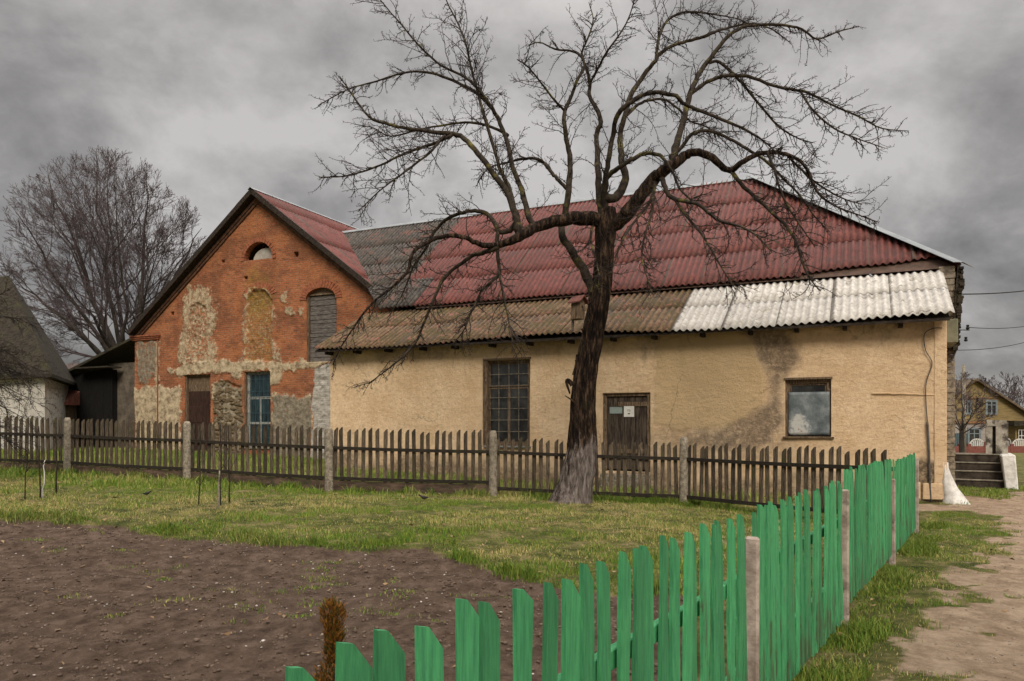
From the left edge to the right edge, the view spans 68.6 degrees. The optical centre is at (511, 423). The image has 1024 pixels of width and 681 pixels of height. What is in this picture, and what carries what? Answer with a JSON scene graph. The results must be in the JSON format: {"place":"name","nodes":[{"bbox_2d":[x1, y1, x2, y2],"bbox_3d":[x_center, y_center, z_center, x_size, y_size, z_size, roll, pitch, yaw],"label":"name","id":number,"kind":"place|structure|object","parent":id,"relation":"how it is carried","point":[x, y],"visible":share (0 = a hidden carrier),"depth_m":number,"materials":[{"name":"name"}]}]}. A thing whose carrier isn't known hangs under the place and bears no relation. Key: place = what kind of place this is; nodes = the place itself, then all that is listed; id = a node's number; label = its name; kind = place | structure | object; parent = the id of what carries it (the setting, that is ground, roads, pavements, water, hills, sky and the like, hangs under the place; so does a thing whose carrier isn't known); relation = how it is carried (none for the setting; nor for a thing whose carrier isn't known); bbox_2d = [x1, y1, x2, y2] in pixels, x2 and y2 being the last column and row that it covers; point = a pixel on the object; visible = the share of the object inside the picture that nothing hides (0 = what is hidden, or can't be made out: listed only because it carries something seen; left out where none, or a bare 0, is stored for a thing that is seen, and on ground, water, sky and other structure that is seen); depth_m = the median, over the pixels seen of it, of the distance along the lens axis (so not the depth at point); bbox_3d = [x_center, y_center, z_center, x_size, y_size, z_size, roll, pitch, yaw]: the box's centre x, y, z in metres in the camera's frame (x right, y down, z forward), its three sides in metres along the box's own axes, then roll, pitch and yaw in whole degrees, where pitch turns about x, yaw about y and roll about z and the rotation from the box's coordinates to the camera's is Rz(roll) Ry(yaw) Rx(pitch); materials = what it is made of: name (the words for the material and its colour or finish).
{"place":"outdoors","nodes":[
{"label":"outdoors","id":0,"kind":"place"},
{"bbox_2d":[0,518,682,680],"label":"garden soil","id":1,"kind":"structure","parent":0,"point":[229,664],"depth_m":7.53,"materials":[{"name":"brown soil"}]},
{"bbox_2d":[2,524,654,680],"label":"pebbles","id":2,"kind":"object","parent":1,"relation":"on","point":[234,604],"visible":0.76,"depth_m":7.78,"materials":[{"name":"stone"}]},
{"bbox_2d":[311,595,347,680],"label":"thuja shrub","id":3,"kind":"object","parent":1,"relation":"on","point":[332,627],"visible":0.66,"depth_m":3.88,"materials":[{"name":"brown plant"}]},
{"bbox_2d":[0,521,682,680],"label":"soil clods","id":4,"kind":"object","parent":1,"relation":"on","point":[41,648],"visible":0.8,"depth_m":7.48,"materials":[{"name":"brown soil"}]},
{"bbox_2d":[0,478,1023,680],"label":"fallen leaves","id":5,"kind":"object","parent":1,"relation":"on","point":[227,633],"visible":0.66,"depth_m":10.14,"materials":[{"name":"brown plant"}]},
{"bbox_2d":[0,446,1023,680],"bbox_3d":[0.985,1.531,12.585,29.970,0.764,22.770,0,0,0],"label":"lawn ground","id":6,"kind":"structure","parent":0,"point":[891,656],"depth_m":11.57,"materials":[{"name":"green plant"}]},
{"bbox_2d":[22,432,37,499],"bbox_3d":[-8.702,0.798,13.603,0.330,1.282,0.171,0,0,18],"label":"sapling","id":7,"kind":"object","parent":6,"relation":"on","point":[26,469],"visible":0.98,"depth_m":13.56,"materials":[{"name":"brown plant"}]},
{"bbox_2d":[0,273,67,469],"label":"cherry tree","id":8,"kind":"object","parent":6,"relation":"on","point":[7,368],"visible":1,"depth_m":15.89,"materials":[{"name":"brown plant"}]},
{"bbox_2d":[30,424,46,498],"bbox_3d":[-8.700,0.706,13.849,0.318,1.450,0.168,0,0,0],"label":"sapling","id":9,"kind":"object","parent":6,"relation":"on","point":[39,464],"visible":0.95,"depth_m":13.79,"materials":[{"name":"brown plant"}]},
{"bbox_2d":[42,460,44,497],"bbox_3d":[-8.674,1.051,13.905,0.059,0.748,0.035,0,0,0],"label":"stake","id":10,"kind":"object","parent":6,"relation":"on","point":[44,479],"visible":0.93,"depth_m":13.90,"materials":[{"name":"grey wood"}]},
{"bbox_2d":[49,423,58,493],"bbox_3d":[-8.789,0.693,14.471,0.238,1.420,0.117,0,0,13],"label":"sapling","id":11,"kind":"object","parent":6,"relation":"on","point":[56,460],"visible":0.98,"depth_m":14.51,"materials":[{"name":"brown plant"}]},
{"bbox_2d":[190,431,208,503],"bbox_3d":[-5.602,0.765,13.581,0.328,1.507,0.313,0,0,19],"label":"sapling","id":12,"kind":"object","parent":6,"relation":"on","point":[200,482],"visible":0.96,"depth_m":13.59,"materials":[{"name":"brown plant"}]},
{"bbox_2d":[217,471,219,506],"bbox_3d":[-5.194,1.181,13.300,0.050,0.702,0.046,0,0,0],"label":"stake","id":13,"kind":"object","parent":6,"relation":"on","point":[219,490],"visible":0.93,"depth_m":13.29,"materials":[{"name":"wood"}]},
{"bbox_2d":[216,417,231,504],"bbox_3d":[-5.205,0.665,13.688,0.297,1.715,0.350,0,0,0],"label":"sapling","id":14,"kind":"object","parent":6,"relation":"on","point":[221,466],"visible":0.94,"depth_m":13.62,"materials":[{"name":"brown plant"}]},
{"bbox_2d":[216,425,236,502],"bbox_3d":[-5.235,0.771,13.906,0.378,1.505,0.267,0,0,-44],"label":"sapling","id":15,"kind":"object","parent":6,"relation":"on","point":[228,470],"visible":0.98,"depth_m":13.93,"materials":[{"name":"brown plant"}]},
{"bbox_2d":[0,416,892,513],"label":"picket fence","id":16,"kind":"object","parent":6,"relation":"on","point":[331,480],"visible":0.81,"depth_m":16.79,"materials":[{"name":"brown wood"}]},
{"bbox_2d":[285,453,918,680],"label":"picket fence","id":17,"kind":"object","parent":6,"relation":"on","point":[759,593],"visible":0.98,"depth_m":3.60,"materials":[{"name":"green paint"}]},
{"bbox_2d":[310,0,908,504],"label":"apple tree","id":18,"kind":"object","parent":6,"relation":"on","point":[578,466],"visible":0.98,"depth_m":15.69,"materials":[{"name":"brown plant"}]},
{"bbox_2d":[568,295,588,330],"bbox_3d":[1.369,-2.303,15.586,0.280,0.720,0.350,4,-3,-42],"label":"bird box","id":19,"kind":"object","parent":18,"relation":"attached to","point":[579,302],"visible":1,"depth_m":15.53,"materials":[{"name":"brown wood"}]},
{"bbox_2d":[950,453,1017,488],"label":"concrete steps","id":20,"kind":"structure","parent":6,"relation":"on","point":[982,470],"depth_m":21.73,"materials":[{"name":"grey concrete"}]},
{"bbox_2d":[985,420,1007,453],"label":"ruined pillar","id":21,"kind":"structure","parent":20,"relation":"on","point":[996,436],"depth_m":22.11,"materials":[{"name":"paint"}]},
{"bbox_2d":[0,0,1023,407],"label":"sky","id":22,"kind":"structure","parent":0,"point":[215,95],"materials":[{"name":"grey"}]},
{"bbox_2d":[45,447,1023,483],"bbox_3d":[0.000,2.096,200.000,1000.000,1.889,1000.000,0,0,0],"label":"ground","id":23,"kind":"structure","parent":0,"point":[1020,465],"depth_m":32.40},
{"bbox_2d":[0,276,75,450],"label":"white house","id":24,"kind":"structure","parent":23,"relation":"on","point":[35,345],"depth_m":32.36,"materials":[{"name":"white paint"}]},
{"bbox_2d":[64,389,79,446],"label":"shed","id":25,"kind":"structure","parent":23,"relation":"on","point":[72,402],"depth_m":36.96,"materials":[{"name":"brown wood"}]},
{"bbox_2d":[66,363,79,368],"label":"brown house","id":26,"kind":"structure","parent":23,"relation":"on","point":[70,365],"depth_m":55.48,"materials":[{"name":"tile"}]},
{"bbox_2d":[68,338,134,447],"bbox_3d":[-18.976,-0.989,38.679,6.620,6.177,5.950,0,0,25],"label":"lean to shed","id":27,"kind":"object","parent":23,"relation":"on","point":[105,383],"visible":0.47,"depth_m":36.50,"materials":[{"name":"black wood"}]},
{"bbox_2d":[0,146,205,364],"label":"maple tree","id":28,"kind":"object","parent":23,"relation":"on","point":[105,338],"visible":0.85,"depth_m":46.34,"materials":[{"name":"plant"}]},
{"bbox_2d":[127,175,973,504],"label":"farm building","id":29,"kind":"structure","parent":23,"relation":"on","point":[253,305],"depth_m":22.22,"materials":[{"name":"beige paint"}]},
{"bbox_2d":[185,374,210,450],"bbox_3d":[-13.517,-0.156,32.475,1.541,3.916,0.160,0,0,25],"label":"door","id":30,"kind":"structure","parent":29,"relation":"in","point":[197,404],"depth_m":32.55,"materials":[{"name":"brown wood"}]},
{"bbox_2d":[244,371,270,448],"bbox_3d":[-10.462,-0.552,30.998,1.510,3.182,0.280,0,0,25],"label":"window","id":31,"kind":"structure","parent":29,"relation":"in","point":[257,393],"depth_m":31.12,"materials":[{"name":"blue glass"}]},
{"bbox_2d":[307,288,336,361],"bbox_3d":[-7.459,-3.897,29.668,1.518,2.895,0.139,0,0,25],"label":"window","id":32,"kind":"structure","parent":29,"relation":"in","point":[313,327],"depth_m":29.76,"materials":[{"name":"grey wood"}]},
{"bbox_2d":[483,357,530,447],"bbox_3d":[-0.128,-0.613,21.710,1.535,2.586,0.280,0,0,25],"label":"window","id":33,"kind":"structure","parent":29,"relation":"in","point":[506,385],"depth_m":21.80,"materials":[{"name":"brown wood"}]},
{"bbox_2d":[600,393,650,489],"bbox_3d":[3.063,0.479,20.165,1.362,2.607,0.330,0,0,25],"label":"door","id":34,"kind":"structure","parent":29,"relation":"in","point":[626,419],"depth_m":20.23,"materials":[{"name":"brown wood"}]},
{"bbox_2d":[783,377,833,438],"bbox_3d":[7.208,-0.386,18.262,1.163,1.483,0.240,0,0,25],"label":"window","id":35,"kind":"structure","parent":29,"relation":"in","point":[807,401],"depth_m":18.27,"materials":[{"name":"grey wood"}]},
{"bbox_2d":[962,290,1023,294],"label":"power wire","id":36,"kind":"object","parent":29,"relation":"attached to","point":[989,293],"visible":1,"depth_m":20.29,"materials":[{"name":"black rubber"}]},
{"bbox_2d":[969,326,1023,328],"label":"power wire","id":37,"kind":"object","parent":29,"relation":"attached to","point":[994,328],"visible":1,"depth_m":20.20,"materials":[{"name":"black rubber"}]},
{"bbox_2d":[972,342,1023,349],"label":"power wire","id":38,"kind":"object","parent":29,"relation":"attached to","point":[996,347],"visible":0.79,"depth_m":21.42,"materials":[{"name":"black rubber"}]},
{"bbox_2d":[951,433,967,445],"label":"blue gate","id":39,"kind":"structure","parent":23,"relation":"on","point":[957,437],"depth_m":66.80,"materials":[{"name":"paint"}]},
{"bbox_2d":[961,365,966,452],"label":"utility pole","id":40,"kind":"object","parent":23,"relation":"on","point":[963,373],"visible":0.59,"depth_m":51.89,"materials":[{"name":"concrete"}]},
{"bbox_2d":[950,371,997,452],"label":"garden tree","id":41,"kind":"object","parent":23,"relation":"on","point":[963,425],"visible":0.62,"depth_m":45.81,"materials":[{"name":"brown plant"}]},
{"bbox_2d":[950,378,1023,445],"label":"yellow house","id":42,"kind":"structure","parent":23,"relation":"on","point":[1011,412],"depth_m":77.00,"materials":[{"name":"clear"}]},
{"bbox_2d":[966,400,971,414],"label":"window","id":43,"kind":"structure","parent":42,"relation":"in","point":[967,410],"depth_m":76.94,"materials":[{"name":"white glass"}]},
{"bbox_2d":[967,428,980,444],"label":"window","id":44,"kind":"structure","parent":42,"relation":"in","point":[972,434],"depth_m":76.96,"materials":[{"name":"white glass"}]},
{"bbox_2d":[985,400,997,414],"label":"window","id":45,"kind":"structure","parent":42,"relation":"in","point":[994,404],"depth_m":76.94,"materials":[{"name":"white glass"}]},
{"bbox_2d":[1017,430,1023,441],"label":"window","id":46,"kind":"structure","parent":42,"relation":"in","point":[1020,433],"depth_m":74.41,"materials":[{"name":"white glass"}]},
{"bbox_2d":[955,439,1023,452],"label":"street wall","id":47,"kind":"structure","parent":23,"relation":"on","point":[1012,448],"depth_m":66.00,"materials":[{"name":"red brick"}]},
{"bbox_2d":[981,377,1001,390],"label":"roadside tree","id":48,"kind":"object","parent":23,"relation":"on","point":[1000,383],"visible":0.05,"depth_m":118.60,"materials":[{"name":"plant"}]},
{"bbox_2d":[983,371,1023,406],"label":"roadside tree","id":49,"kind":"object","parent":23,"relation":"on","point":[1008,381],"visible":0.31,"depth_m":114.24,"materials":[{"name":"plant"}]},
{"bbox_2d":[996,374,1023,404],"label":"roadside tree","id":50,"kind":"object","parent":23,"relation":"on","point":[1013,389],"visible":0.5,"depth_m":106.48,"materials":[{"name":"plant"}]},
{"bbox_2d":[875,491,1023,680],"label":"dirt path","id":51,"kind":"structure","parent":0,"point":[919,659],"depth_m":6.82,"materials":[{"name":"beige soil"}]}
]}

